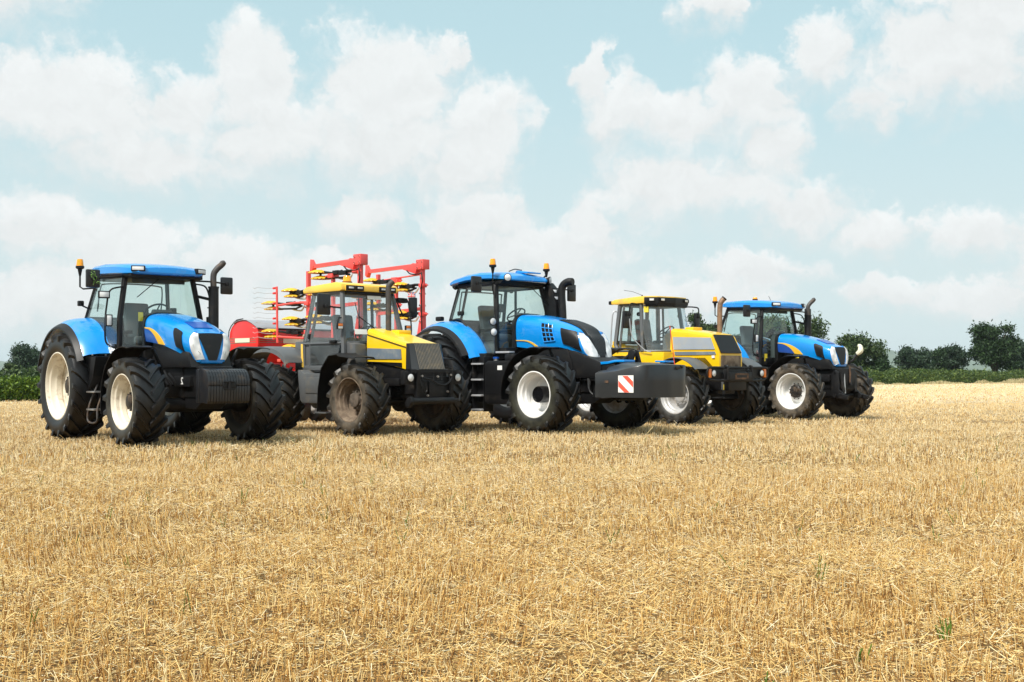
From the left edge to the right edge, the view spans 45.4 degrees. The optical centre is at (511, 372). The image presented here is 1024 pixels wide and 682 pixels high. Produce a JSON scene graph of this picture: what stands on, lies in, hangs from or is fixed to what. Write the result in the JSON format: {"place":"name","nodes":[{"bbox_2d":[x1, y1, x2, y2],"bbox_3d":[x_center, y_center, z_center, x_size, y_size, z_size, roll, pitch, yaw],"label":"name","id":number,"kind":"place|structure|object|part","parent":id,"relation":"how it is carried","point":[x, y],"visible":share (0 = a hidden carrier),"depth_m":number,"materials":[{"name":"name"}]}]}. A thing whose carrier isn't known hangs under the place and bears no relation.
{"place":"outdoors","nodes":[
{"label":"outdoors","id":0,"kind":"place"},
{"bbox_2d":[0,361,7,369],"bbox_3d":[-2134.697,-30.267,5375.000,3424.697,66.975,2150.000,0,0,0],"label":"hill","id":1,"kind":"structure","parent":0,"point":[2,363],"depth_m":5165.58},
{"bbox_2d":[0,382,1023,681],"bbox_3d":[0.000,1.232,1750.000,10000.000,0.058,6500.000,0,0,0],"label":"field ground","id":2,"kind":"structure","parent":0,"point":[466,523],"depth_m":8.00,"materials":[{"name":"beige plant"}]},
{"bbox_2d":[0,365,39,377],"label":"hedge","id":3,"kind":"object","parent":2,"relation":"on","point":[21,371],"visible":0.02,"depth_m":74.99,"materials":[{"name":"green plant"}]},
{"bbox_2d":[0,374,40,400],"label":"hedge","id":4,"kind":"object","parent":2,"relation":"on","point":[18,388],"visible":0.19,"depth_m":52.31,"materials":[{"name":"green plant"}]},
{"bbox_2d":[37,259,285,445],"bbox_3d":[-6.289,-0.438,22.038,2.809,3.314,5.286,0,0,-40],"label":"tractor","id":5,"kind":"object","parent":2,"relation":"on","point":[137,373],"visible":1,"depth_m":21.39,"materials":[{"name":"metal"}]},
{"bbox_2d":[91,270,100,284],"bbox_3d":[-7.239,-1.650,21.304,0.202,0.265,0.063,0,0,-37],"label":"leafy twig","id":6,"kind":"object","parent":5,"relation":"attached to","point":[94,279],"visible":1,"depth_m":21.29,"materials":[{"name":"green plant"}]},
{"bbox_3d":[-7.048,-1.328,22.963,1.326,0.708,0.521,0,0,-40],"label":"rear window frame","id":7,"kind":"part","parent":5,"relation":"part of","materials":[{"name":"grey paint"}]},
{"bbox_2d":[228,254,428,421],"bbox_3d":[-3.818,-0.808,30.417,3.204,4.056,7.351,0,0,-44],"label":"seed drill","id":8,"kind":"object","parent":2,"relation":"on","point":[264,333],"visible":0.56,"depth_m":30.69,"materials":[{"name":"red paint"}]},
{"bbox_2d":[250,276,471,435],"bbox_3d":[-3.094,-0.383,25.026,2.607,3.205,4.951,0,0,-44],"label":"tractor","id":9,"kind":"object","parent":2,"relation":"on","point":[351,381],"visible":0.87,"depth_m":24.04,"materials":[{"name":"metal"}]},
{"bbox_3d":[-3.732,-0.855,24.587,0.213,1.411,1.090,0,0,-44],"label":"door","id":10,"kind":"part","parent":9,"relation":"part of","materials":[{"name":"metal"}]},
{"bbox_2d":[1,435,1023,681],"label":"green shoots","id":11,"kind":"object","parent":2,"relation":"on","point":[449,501],"visible":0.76,"depth_m":10.63,"materials":[{"name":"green plant"}]},
{"bbox_2d":[403,259,685,433],"bbox_3d":[0.737,-0.590,25.754,3.134,3.620,6.634,0,0,-44],"label":"tractor","id":12,"kind":"object","parent":2,"relation":"on","point":[552,368],"visible":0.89,"depth_m":25.11,"materials":[{"name":"metal"}]},
{"bbox_3d":[-0.691,-1.506,27.232,1.272,0.557,0.122,0,0,-44],"label":"rear window frame","id":13,"kind":"part","parent":12,"relation":"part of","materials":[{"name":"grey paint"}]},
{"bbox_2d":[575,290,767,425],"bbox_3d":[3.765,-0.382,29.766,2.646,3.204,4.433,0,0,-43],"label":"tractor","id":14,"kind":"object","parent":2,"relation":"on","point":[725,381],"visible":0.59,"depth_m":28.88,"materials":[{"name":"yellow metal"}]},
{"bbox_2d":[704,297,874,419],"bbox_3d":[7.252,-0.447,33.313,2.809,3.334,5.134,0,0,-40],"label":"tractor","id":15,"kind":"object","parent":2,"relation":"on","point":[809,375],"visible":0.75,"depth_m":32.16,"materials":[{"name":"metal"}]},
{"bbox_3d":[6.549,-1.328,34.187,1.326,0.708,0.521,0,0,-39],"label":"rear window frame","id":16,"kind":"part","parent":15,"relation":"part of","materials":[{"name":"grey paint"}]},
{"bbox_2d":[855,644,871,665],"bbox_3d":[1.455,1.171,5.076,0.072,0.100,0.037,0,0,11],"label":"grass tuft","id":17,"kind":"object","parent":2,"relation":"on","point":[861,649],"visible":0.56,"depth_m":5.07,"materials":[{"name":"green plant"}]},
{"bbox_2d":[862,366,1023,384],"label":"hedge","id":18,"kind":"object","parent":2,"relation":"on","point":[895,375],"visible":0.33,"depth_m":134.63,"materials":[{"name":"green plant"}]},
{"bbox_2d":[935,617,951,639],"bbox_3d":[1.977,1.170,5.601,0.080,0.104,0.052,0,0,9],"label":"grass tuft","id":19,"kind":"object","parent":2,"relation":"on","point":[949,627],"visible":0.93,"depth_m":5.60,"materials":[{"name":"green plant"}]},
{"bbox_2d":[0,0,1023,361],"label":"sky","id":20,"kind":"structure","parent":0,"point":[863,159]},
{"bbox_2d":[865,348,1004,372],"bbox_3d":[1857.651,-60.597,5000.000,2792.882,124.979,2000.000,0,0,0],"label":"hill","id":21,"kind":"structure","parent":0,"point":[891,354],"depth_m":4572.68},
{"bbox_2d":[873,378,1023,384],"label":"dry grass","id":22,"kind":"structure","parent":0,"point":[1020,380],"depth_m":130.37,"materials":[{"name":"plant"}]},
{"label":"meadow","id":23,"kind":"structure","parent":0,"visible":0},
{"bbox_2d":[0,362,15,372],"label":"tree","id":24,"kind":"object","parent":23,"relation":"on","point":[8,366],"visible":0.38,"depth_m":129.94,"materials":[{"name":"green plant"}]},
{"bbox_2d":[3,341,39,370],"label":"tree","id":25,"kind":"object","parent":23,"relation":"on","point":[25,356],"visible":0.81,"depth_m":187.97,"materials":[{"name":"green plant"}]},
{"bbox_2d":[684,310,728,333],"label":"tree","id":26,"kind":"object","parent":23,"relation":"on","point":[708,327],"visible":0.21,"depth_m":169.27,"materials":[{"name":"green plant"}]},
{"bbox_2d":[753,311,830,347],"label":"tree","id":27,"kind":"object","parent":23,"relation":"on","point":[816,328],"visible":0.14,"depth_m":147.54,"materials":[{"name":"green plant"}]},
{"bbox_2d":[834,329,890,369],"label":"tree","id":28,"kind":"object","parent":23,"relation":"on","point":[849,343],"visible":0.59,"depth_m":138.44,"materials":[{"name":"green plant"}]},
{"bbox_2d":[866,352,893,374],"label":"tree","id":29,"kind":"object","parent":23,"relation":"on","point":[880,362],"visible":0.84,"depth_m":137.38,"materials":[{"name":"green plant"}]},
{"bbox_2d":[891,344,935,370],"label":"tree","id":30,"kind":"object","parent":23,"relation":"on","point":[908,357],"visible":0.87,"depth_m":183.68,"materials":[{"name":"green plant"}]},
{"bbox_2d":[929,346,949,370],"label":"tree","id":31,"kind":"object","parent":23,"relation":"on","point":[934,353],"visible":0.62,"depth_m":188.52,"materials":[{"name":"green plant"}]},
{"bbox_2d":[931,343,971,370],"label":"tree","id":32,"kind":"object","parent":23,"relation":"on","point":[956,356],"visible":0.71,"depth_m":187.09,"materials":[{"name":"green plant"}]},
{"bbox_2d":[966,319,1023,380],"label":"tree","id":33,"kind":"object","parent":23,"relation":"on","point":[992,350],"visible":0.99,"depth_m":163.78,"materials":[{"name":"green plant"}]},
{"bbox_2d":[1008,341,1023,370],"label":"tree","id":34,"kind":"object","parent":23,"relation":"on","point":[1020,358],"visible":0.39,"depth_m":178.28,"materials":[{"name":"green plant"}]}
]}

